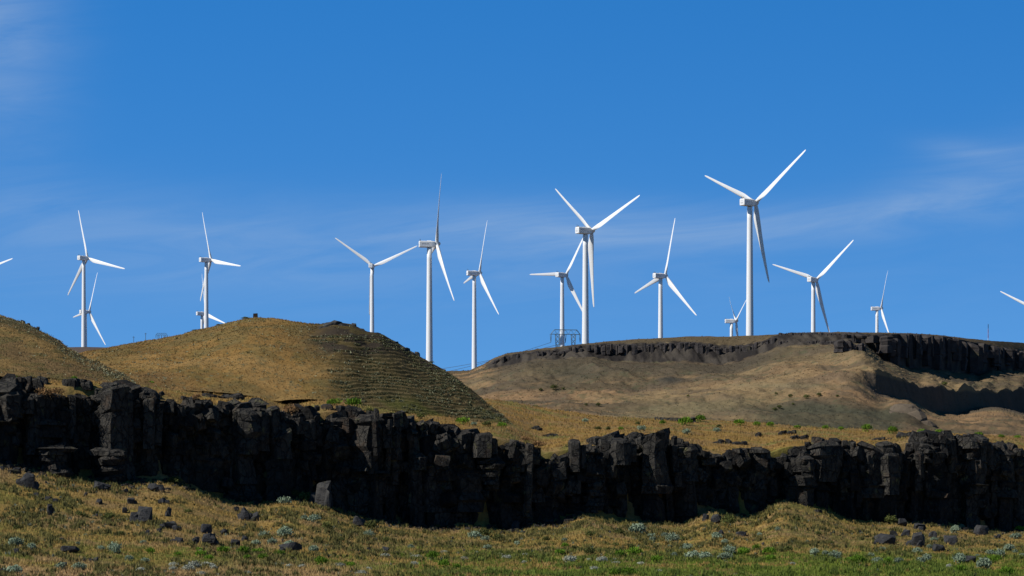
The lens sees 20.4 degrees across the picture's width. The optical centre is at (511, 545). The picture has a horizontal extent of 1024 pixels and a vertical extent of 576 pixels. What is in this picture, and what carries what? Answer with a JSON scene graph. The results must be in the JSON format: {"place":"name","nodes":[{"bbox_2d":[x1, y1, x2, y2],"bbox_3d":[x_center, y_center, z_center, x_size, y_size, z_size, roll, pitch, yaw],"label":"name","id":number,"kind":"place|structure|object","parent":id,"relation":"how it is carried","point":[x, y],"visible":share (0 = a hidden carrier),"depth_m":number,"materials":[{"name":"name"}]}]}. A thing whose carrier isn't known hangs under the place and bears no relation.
{"place":"outdoors","nodes":[
{"label":"outdoors","id":0,"kind":"place"},
{"bbox_2d":[0,314,136,383],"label":"hill","id":1,"kind":"structure","parent":0,"point":[29,349],"depth_m":432.63,"materials":[{"name":"brown plant"}]},
{"bbox_2d":[70,347,106,352],"bbox_3d":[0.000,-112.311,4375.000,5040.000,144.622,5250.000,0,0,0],"label":"plateau","id":2,"kind":"structure","parent":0,"point":[80,349],"depth_m":2080.37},
{"bbox_2d":[73,276,105,346],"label":"wind turbine","id":3,"kind":"object","parent":2,"relation":"on","point":[91,316],"visible":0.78,"depth_m":3133.45,"materials":[{"name":"metal"}]},
{"bbox_2d":[68,210,124,346],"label":"wind turbine","id":4,"kind":"object","parent":2,"relation":"on","point":[84,259],"visible":0.98,"depth_m":2615.97,"materials":[{"name":"metal"}]},
{"bbox_2d":[196,280,224,328],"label":"wind turbine","id":5,"kind":"object","parent":2,"relation":"on","point":[201,314],"visible":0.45,"depth_m":3180.12,"materials":[{"name":"metal"}]},
{"bbox_2d":[199,213,240,327],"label":"wind turbine","id":6,"kind":"object","parent":2,"relation":"on","point":[210,260],"visible":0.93,"depth_m":2528.39,"materials":[{"name":"metal"}]},
{"bbox_2d":[335,238,416,331],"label":"wind turbine","id":7,"kind":"object","parent":2,"relation":"on","point":[371,296],"visible":0.95,"depth_m":2691.70,"materials":[{"name":"metal"}]},
{"bbox_2d":[419,174,453,363],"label":"wind turbine","id":8,"kind":"object","parent":2,"relation":"on","point":[431,246],"visible":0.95,"depth_m":1787.23,"materials":[{"name":"metal"}]},
{"bbox_2d":[464,224,498,368],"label":"wind turbine","id":9,"kind":"object","parent":2,"relation":"on","point":[473,274],"visible":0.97,"depth_m":2400.86,"materials":[{"name":"metal"}]},
{"bbox_2d":[530,238,582,346],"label":"wind turbine","id":10,"kind":"object","parent":2,"relation":"on","point":[562,275],"visible":0.76,"depth_m":2429.73,"materials":[{"name":"metal"}]},
{"bbox_2d":[550,329,580,346],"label":"transmission pylon","id":11,"kind":"object","parent":2,"relation":"on","point":[574,334],"visible":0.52,"depth_m":2299.90,"materials":[{"name":"metal"}]},
{"bbox_2d":[635,220,696,337],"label":"wind turbine","id":12,"kind":"object","parent":2,"relation":"on","point":[657,277],"visible":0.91,"depth_m":2248.59,"materials":[{"name":"metal"}]},
{"bbox_2d":[725,298,745,335],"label":"wind turbine","id":13,"kind":"object","parent":2,"relation":"on","point":[732,321],"visible":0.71,"depth_m":2864.89,"materials":[{"name":"metal"}]},
{"bbox_2d":[772,240,852,331],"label":"wind turbine","id":14,"kind":"object","parent":2,"relation":"on","point":[813,280],"visible":0.84,"depth_m":2332.05,"materials":[{"name":"metal"}]},
{"bbox_2d":[871,272,888,332],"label":"wind turbine","id":15,"kind":"object","parent":2,"relation":"on","point":[876,309],"visible":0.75,"depth_m":3109.99,"materials":[{"name":"metal"}]},
{"bbox_2d":[1000,291,1023,304],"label":"wind turbine","id":16,"kind":"object","parent":2,"relation":"on","point":[1019,301],"visible":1,"depth_m":2465.88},
{"bbox_2d":[79,317,510,422],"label":"hill","id":17,"kind":"structure","parent":0,"point":[398,372],"depth_m":453.11,"materials":[{"name":"brown plant"}]},
{"bbox_2d":[0,315,510,423],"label":"hill scrub","id":18,"kind":"object","parent":17,"relation":"on","point":[488,413],"visible":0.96,"depth_m":453.37,"materials":[{"name":"brown plant"}]},
{"bbox_2d":[318,320,348,328],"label":"rock outcrop","id":19,"kind":"object","parent":17,"relation":"on","point":[333,322],"visible":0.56,"depth_m":473.37,"materials":[{"name":"stone"}]},
{"bbox_2d":[0,373,1023,530],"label":"cliff","id":20,"kind":"structure","parent":0,"point":[391,466],"depth_m":393.67,"materials":[{"name":"stone"}]},
{"bbox_2d":[33,387,52,398],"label":"dry bush","id":21,"kind":"object","parent":20,"relation":"on","point":[43,391],"visible":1,"depth_m":359.91,"materials":[{"name":"brown plant"}]},
{"bbox_2d":[47,387,66,397],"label":"dry bush","id":22,"kind":"object","parent":20,"relation":"on","point":[54,390],"visible":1,"depth_m":360.54,"materials":[{"name":"brown plant"}]},
{"bbox_2d":[282,403,299,414],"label":"dry bush","id":23,"kind":"object","parent":20,"relation":"on","point":[291,407],"visible":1,"depth_m":382.30,"materials":[{"name":"brown plant"}]},
{"bbox_2d":[531,440,548,449],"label":"dry bush","id":24,"kind":"object","parent":20,"relation":"on","point":[537,443],"visible":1,"depth_m":400.51,"materials":[{"name":"brown plant"}]},
{"bbox_2d":[0,375,1023,575],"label":"ground","id":25,"kind":"structure","parent":0,"point":[483,518],"depth_m":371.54,"materials":[{"name":"brown plant"}]},
{"bbox_2d":[3,564,21,572],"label":"sagebrush","id":26,"kind":"object","parent":25,"relation":"on","point":[14,567],"visible":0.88,"depth_m":257.78,"materials":[{"name":"grey plant"}]},
{"bbox_2d":[8,537,23,546],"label":"sagebrush","id":27,"kind":"object","parent":25,"relation":"on","point":[18,540],"visible":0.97,"depth_m":280.80,"materials":[{"name":"grey plant"}]},
{"bbox_2d":[16,473,39,489],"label":"boulder","id":28,"kind":"object","parent":25,"relation":"on","point":[26,479],"visible":0.94,"depth_m":340.13,"materials":[{"name":"stone"}]},
{"bbox_2d":[47,504,53,514],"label":"boulder","id":29,"kind":"object","parent":25,"relation":"on","point":[50,509],"visible":0.99,"depth_m":318.09,"materials":[{"name":"stone"}]},
{"bbox_2d":[53,562,65,568],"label":"sagebrush","id":30,"kind":"object","parent":25,"relation":"on","point":[60,565],"visible":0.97,"depth_m":263.64,"materials":[{"name":"grey plant"}]},
{"bbox_2d":[60,546,79,551],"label":"boulder","id":31,"kind":"object","parent":25,"relation":"on","point":[70,548],"visible":0.86,"depth_m":280.24,"materials":[{"name":"stone"}]},
{"bbox_2d":[71,561,86,569],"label":"sagebrush","id":32,"kind":"object","parent":25,"relation":"on","point":[79,565],"visible":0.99,"depth_m":264.24,"materials":[{"name":"grey plant"}]},
{"bbox_2d":[94,481,111,490],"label":"boulder","id":33,"kind":"object","parent":25,"relation":"on","point":[103,486],"visible":0.99,"depth_m":350.79,"materials":[{"name":"stone"}]},
{"bbox_2d":[107,541,121,552],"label":"sagebrush","id":34,"kind":"object","parent":25,"relation":"on","point":[114,547],"visible":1,"depth_m":283.66,"materials":[{"name":"grey plant"}]},
{"bbox_2d":[127,497,136,503],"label":"boulder","id":35,"kind":"object","parent":25,"relation":"on","point":[131,500],"visible":1,"depth_m":342.42,"materials":[{"name":"stone"}]},
{"bbox_2d":[129,506,152,521],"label":"boulder","id":36,"kind":"object","parent":25,"relation":"on","point":[143,513],"visible":0.8,"depth_m":321.22,"materials":[{"name":"stone"}]},
{"bbox_2d":[147,483,164,490],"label":"boulder","id":37,"kind":"object","parent":25,"relation":"on","point":[153,486],"visible":1,"depth_m":355.30,"materials":[{"name":"stone"}]},
{"bbox_2d":[158,498,169,503],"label":"boulder","id":38,"kind":"object","parent":25,"relation":"on","point":[163,500],"visible":1,"depth_m":343.19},
{"bbox_2d":[160,521,176,528],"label":"boulder","id":39,"kind":"object","parent":25,"relation":"on","point":[170,524],"visible":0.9,"depth_m":317.27,"materials":[{"name":"stone"}]},
{"bbox_2d":[167,475,184,484],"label":"olive bush","id":40,"kind":"object","parent":25,"relation":"on","point":[175,479],"visible":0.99,"depth_m":365.89,"materials":[{"name":"green plant"}]},
{"bbox_2d":[200,524,211,533],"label":"boulder","id":41,"kind":"object","parent":25,"relation":"on","point":[205,528],"visible":0.9,"depth_m":320.16,"materials":[{"name":"stone"}]},
{"bbox_2d":[202,533,219,545],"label":"boulder","id":42,"kind":"object","parent":25,"relation":"on","point":[210,538],"visible":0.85,"depth_m":304.76,"materials":[{"name":"stone"}]},
{"bbox_2d":[216,546,229,552],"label":"green bush","id":43,"kind":"object","parent":25,"relation":"on","point":[224,549],"visible":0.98,"depth_m":293.33,"materials":[{"name":"green plant"}]},
{"bbox_2d":[236,546,250,553],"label":"green bush","id":44,"kind":"object","parent":25,"relation":"on","point":[245,549],"visible":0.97,"depth_m":292.91,"materials":[{"name":"green plant"}]},
{"bbox_2d":[237,507,258,520],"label":"boulder","id":45,"kind":"object","parent":25,"relation":"on","point":[244,513],"visible":0.94,"depth_m":348.54,"materials":[{"name":"stone"}]},
{"bbox_2d":[276,496,291,503],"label":"sagebrush","id":46,"kind":"object","parent":25,"relation":"on","point":[282,500],"visible":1,"depth_m":371.10,"materials":[{"name":"grey plant"}]},
{"bbox_2d":[276,526,294,535],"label":"sagebrush","id":47,"kind":"object","parent":25,"relation":"on","point":[283,531],"visible":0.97,"depth_m":323.50,"materials":[{"name":"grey plant"}]},
{"bbox_2d":[278,542,301,550],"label":"boulder","id":48,"kind":"object","parent":25,"relation":"on","point":[295,546],"visible":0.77,"depth_m":302.33,"materials":[{"name":"stone"}]},
{"bbox_2d":[298,491,310,500],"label":"olive bush","id":49,"kind":"object","parent":25,"relation":"on","point":[303,495],"visible":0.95,"depth_m":379.22,"materials":[{"name":"green plant"}]},
{"bbox_2d":[307,514,320,522],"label":"sagebrush","id":50,"kind":"object","parent":25,"relation":"on","point":[312,517],"visible":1,"depth_m":348.87,"materials":[{"name":"grey plant"}]},
{"bbox_2d":[309,481,332,507],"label":"rock","id":51,"kind":"object","parent":25,"relation":"on","point":[321,495],"visible":0.69,"depth_m":377.70,"materials":[{"name":"stone"}]},
{"bbox_2d":[314,556,328,564],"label":"green bush","id":52,"kind":"object","parent":25,"relation":"on","point":[319,559],"visible":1,"depth_m":285.10,"materials":[{"name":"green plant"}]},
{"bbox_2d":[326,398,341,405],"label":"green bush","id":53,"kind":"object","parent":25,"relation":"on","point":[333,400],"visible":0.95,"depth_m":411.75,"materials":[{"name":"green plant"}]},
{"bbox_2d":[345,397,361,407],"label":"green bush","id":54,"kind":"object","parent":25,"relation":"on","point":[355,401],"visible":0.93,"depth_m":418.13,"materials":[{"name":"green plant"}]},
{"bbox_2d":[353,516,365,525],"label":"boulder","id":55,"kind":"object","parent":25,"relation":"on","point":[357,521],"visible":0.82,"depth_m":364.33,"materials":[{"name":"stone"}]},
{"bbox_2d":[363,520,378,529],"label":"olive bush","id":56,"kind":"object","parent":25,"relation":"on","point":[370,523],"visible":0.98,"depth_m":363.45,"materials":[{"name":"green plant"}]},
{"bbox_2d":[425,551,439,558],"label":"green bush","id":57,"kind":"object","parent":25,"relation":"on","point":[434,553],"visible":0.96,"depth_m":311.15,"materials":[{"name":"green plant"}]},
{"bbox_2d":[437,559,449,567],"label":"green bush","id":58,"kind":"object","parent":25,"relation":"on","point":[445,562],"visible":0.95,"depth_m":292.76,"materials":[{"name":"green plant"}]},
{"bbox_2d":[455,417,469,424],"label":"green bush","id":59,"kind":"object","parent":25,"relation":"on","point":[461,419],"visible":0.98,"depth_m":429.76,"materials":[{"name":"green plant"}]},
{"bbox_2d":[468,531,481,536],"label":"sagebrush","id":60,"kind":"object","parent":25,"relation":"on","point":[474,533],"visible":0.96,"depth_m":366.10,"materials":[{"name":"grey plant"}]},
{"bbox_2d":[477,528,493,535],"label":"olive bush","id":61,"kind":"object","parent":25,"relation":"on","point":[485,532],"visible":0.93,"depth_m":371.57,"materials":[{"name":"green plant"}]},
{"bbox_2d":[0,461,1022,533],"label":"scree","id":62,"kind":"structure","parent":25,"relation":"on","point":[25,466],"depth_m":387.76,"materials":[{"name":"stone"}]},
{"bbox_2d":[0,465,1023,575],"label":"scrub","id":63,"kind":"object","parent":25,"relation":"on","point":[337,542],"visible":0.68,"depth_m":322.47,"materials":[{"name":"green plant"}]},
{"bbox_2d":[563,554,576,561],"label":"pale shrub","id":64,"kind":"object","parent":25,"relation":"on","point":[569,558],"visible":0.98,"depth_m":301.98,"materials":[{"name":"grey plant"}]},
{"bbox_2d":[583,546,595,554],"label":"olive bush","id":65,"kind":"object","parent":25,"relation":"on","point":[590,550],"visible":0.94,"depth_m":319.84,"materials":[{"name":"green plant"}]},
{"bbox_2d":[585,529,594,537],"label":"olive bush","id":66,"kind":"object","parent":25,"relation":"on","point":[588,533],"visible":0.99,"depth_m":355.93,"materials":[{"name":"green plant"}]},
{"bbox_2d":[609,567,620,574],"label":"green bush","id":67,"kind":"object","parent":25,"relation":"on","point":[613,571],"visible":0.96,"depth_m":279.69,"materials":[{"name":"green plant"}]},
{"bbox_2d":[620,566,636,573],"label":"green bush","id":68,"kind":"object","parent":25,"relation":"on","point":[626,569],"visible":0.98,"depth_m":280.32,"materials":[{"name":"green plant"}]},
{"bbox_2d":[625,546,643,555],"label":"green bush","id":69,"kind":"object","parent":25,"relation":"on","point":[633,549],"visible":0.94,"depth_m":326.75,"materials":[{"name":"green plant"}]},
{"bbox_2d":[628,522,646,533],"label":"sagebrush","id":70,"kind":"object","parent":25,"relation":"on","point":[638,527],"visible":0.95,"depth_m":379.00,"materials":[{"name":"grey plant"}]},
{"bbox_2d":[650,555,662,562],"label":"green bush","id":71,"kind":"object","parent":25,"relation":"on","point":[655,557],"visible":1,"depth_m":311.00,"materials":[{"name":"green plant"}]},
{"bbox_2d":[665,532,680,542],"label":"sagebrush","id":72,"kind":"object","parent":25,"relation":"on","point":[672,537],"visible":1,"depth_m":363.23,"materials":[{"name":"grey plant"}]},
{"bbox_2d":[677,416,692,425],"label":"green bush","id":73,"kind":"object","parent":25,"relation":"on","point":[684,419],"visible":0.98,"depth_m":500.39,"materials":[{"name":"green plant"}]},
{"bbox_2d":[684,550,699,557],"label":"sagebrush","id":74,"kind":"object","parent":25,"relation":"on","point":[693,553],"visible":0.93,"depth_m":323.34,"materials":[{"name":"grey plant"}]},
{"bbox_2d":[699,551,711,558],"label":"sagebrush","id":75,"kind":"object","parent":25,"relation":"on","point":[703,555],"visible":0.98,"depth_m":317.30,"materials":[{"name":"grey plant"}]},
{"bbox_2d":[711,514,720,523],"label":"boulder","id":76,"kind":"object","parent":25,"relation":"on","point":[716,518],"visible":0.88,"depth_m":390.92,"materials":[{"name":"stone"}]},
{"bbox_2d":[717,552,732,559],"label":"sagebrush","id":77,"kind":"object","parent":25,"relation":"on","point":[725,555],"visible":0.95,"depth_m":317.81,"materials":[{"name":"grey plant"}]},
{"bbox_2d":[720,513,736,526],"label":"olive bush","id":78,"kind":"object","parent":25,"relation":"on","point":[729,519],"visible":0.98,"depth_m":388.50,"materials":[{"name":"green plant"}]},
{"bbox_2d":[722,544,735,553],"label":"sagebrush","id":79,"kind":"object","parent":25,"relation":"on","point":[731,549],"visible":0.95,"depth_m":330.00,"materials":[{"name":"grey plant"}]},
{"bbox_2d":[737,546,750,555],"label":"green bush","id":80,"kind":"object","parent":25,"relation":"on","point":[742,550],"visible":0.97,"depth_m":328.14,"materials":[{"name":"green plant"}]},
{"bbox_2d":[762,546,776,555],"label":"green bush","id":81,"kind":"object","parent":25,"relation":"on","point":[770,550],"visible":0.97,"depth_m":327.04,"materials":[{"name":"green plant"}]},
{"bbox_2d":[828,550,841,558],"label":"sagebrush","id":82,"kind":"object","parent":25,"relation":"on","point":[837,554],"visible":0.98,"depth_m":326.79,"materials":[{"name":"grey plant"}]},
{"bbox_2d":[850,554,865,563],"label":"green bush","id":83,"kind":"object","parent":25,"relation":"on","point":[858,557],"visible":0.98,"depth_m":316.86,"materials":[{"name":"green plant"}]},
{"bbox_2d":[861,424,872,431],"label":"green bush","id":84,"kind":"object","parent":25,"relation":"on","point":[866,426],"visible":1,"depth_m":524.94,"materials":[{"name":"green plant"}]},
{"bbox_2d":[874,533,895,544],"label":"boulder","id":85,"kind":"object","parent":25,"relation":"on","point":[883,539],"visible":0.89,"depth_m":372.75,"materials":[{"name":"stone"}]},
{"bbox_2d":[883,514,897,523],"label":"olive bush","id":86,"kind":"object","parent":25,"relation":"on","point":[890,518],"visible":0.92,"depth_m":431.74,"materials":[{"name":"green plant"}]},
{"bbox_2d":[886,426,898,433],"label":"green bush","id":87,"kind":"object","parent":25,"relation":"on","point":[891,429],"visible":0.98,"depth_m":514.15,"materials":[{"name":"green plant"}]},
{"bbox_2d":[898,518,906,525],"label":"boulder","id":88,"kind":"object","parent":25,"relation":"on","point":[902,521],"visible":0.96,"depth_m":426.46,"materials":[{"name":"stone"}]},
{"bbox_2d":[906,532,924,546],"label":"boulder","id":89,"kind":"object","parent":25,"relation":"on","point":[918,539],"visible":0.84,"depth_m":371.29,"materials":[{"name":"stone"}]},
{"bbox_2d":[913,523,925,530],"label":"boulder","id":90,"kind":"object","parent":25,"relation":"on","point":[920,526],"visible":0.91,"depth_m":418.37,"materials":[{"name":"stone"}]},
{"bbox_2d":[932,543,945,551],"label":"boulder","id":91,"kind":"object","parent":25,"relation":"on","point":[936,547],"visible":0.86,"depth_m":362.74,"materials":[{"name":"stone"}]},
{"bbox_2d":[943,535,957,544],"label":"boulder","id":92,"kind":"object","parent":25,"relation":"on","point":[951,539],"visible":0.87,"depth_m":386.40,"materials":[{"name":"stone"}]},
{"bbox_2d":[949,525,960,533],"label":"sagebrush","id":93,"kind":"object","parent":25,"relation":"on","point":[955,528],"visible":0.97,"depth_m":425.01,"materials":[{"name":"green plant"}]},
{"bbox_2d":[952,552,965,562],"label":"sagebrush","id":94,"kind":"object","parent":25,"relation":"on","point":[959,557],"visible":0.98,"depth_m":329.33,"materials":[{"name":"green plant"}]},
{"bbox_2d":[962,556,975,562],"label":"boulder","id":95,"kind":"object","parent":25,"relation":"on","point":[970,558],"visible":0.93,"depth_m":330.90,"materials":[{"name":"stone"}]},
{"bbox_2d":[973,525,988,535],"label":"boulder","id":96,"kind":"object","parent":25,"relation":"on","point":[980,529],"visible":0.86,"depth_m":426.23,"materials":[{"name":"stone"}]},
{"bbox_2d":[976,556,991,569],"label":"sagebrush","id":97,"kind":"object","parent":25,"relation":"on","point":[985,562],"visible":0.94,"depth_m":316.89,"materials":[{"name":"green plant"}]},
{"bbox_2d":[987,554,1001,562],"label":"green bush","id":98,"kind":"object","parent":25,"relation":"on","point":[995,557],"visible":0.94,"depth_m":331.79,"materials":[{"name":"green plant"}]},
{"bbox_2d":[1000,565,1014,574],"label":"green bush","id":99,"kind":"object","parent":25,"relation":"on","point":[1006,569],"visible":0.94,"depth_m":299.22,"materials":[{"name":"green plant"}]},
{"bbox_2d":[1003,543,1015,550],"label":"sagebrush","id":100,"kind":"object","parent":25,"relation":"on","point":[1009,546],"visible":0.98,"depth_m":377.34,"materials":[{"name":"green plant"}]},
{"bbox_2d":[1010,533,1022,538],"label":"sagebrush","id":101,"kind":"object","parent":25,"relation":"on","point":[1015,535],"visible":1,"depth_m":411.19,"materials":[{"name":"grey plant"}]},
{"bbox_2d":[0,0,1023,370],"label":"sky","id":102,"kind":"structure","parent":0,"point":[293,127],"materials":[{"name":"blue"}]},
{"bbox_2d":[447,332,1023,435],"bbox_3d":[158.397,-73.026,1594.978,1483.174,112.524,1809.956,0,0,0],"label":"mesa","id":103,"kind":"structure","parent":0,"point":[940,398],"depth_m":1184.06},
{"bbox_2d":[449,332,1023,435],"bbox_3d":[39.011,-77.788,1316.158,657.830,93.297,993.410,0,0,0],"label":"grass","id":104,"kind":"structure","parent":103,"relation":"on","point":[740,384],"depth_m":1169.79,"materials":[{"name":"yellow plant"}]},
{"bbox_2d":[705,150,805,335],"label":"wind turbine","id":105,"kind":"object","parent":103,"relation":"on","point":[747,201],"visible":0.98,"depth_m":1633.88,"materials":[{"name":"metal"}]},
{"bbox_2d":[492,332,1023,372],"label":"rim rock","id":106,"kind":"object","parent":103,"relation":"attached to","point":[971,357],"visible":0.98,"depth_m":1329.47,"materials":[{"name":"stone"}]},
{"bbox_2d":[555,189,639,343],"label":"wind turbine","id":107,"kind":"object","parent":106,"relation":"on","point":[588,247],"visible":0.92,"depth_m":1707.77,"materials":[{"name":"metal"}]},
{"bbox_2d":[889,403,936,426],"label":"rock outcrop","id":108,"kind":"object","parent":103,"relation":"on","point":[915,412],"visible":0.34,"depth_m":1040.42,"materials":[{"name":"stone"}]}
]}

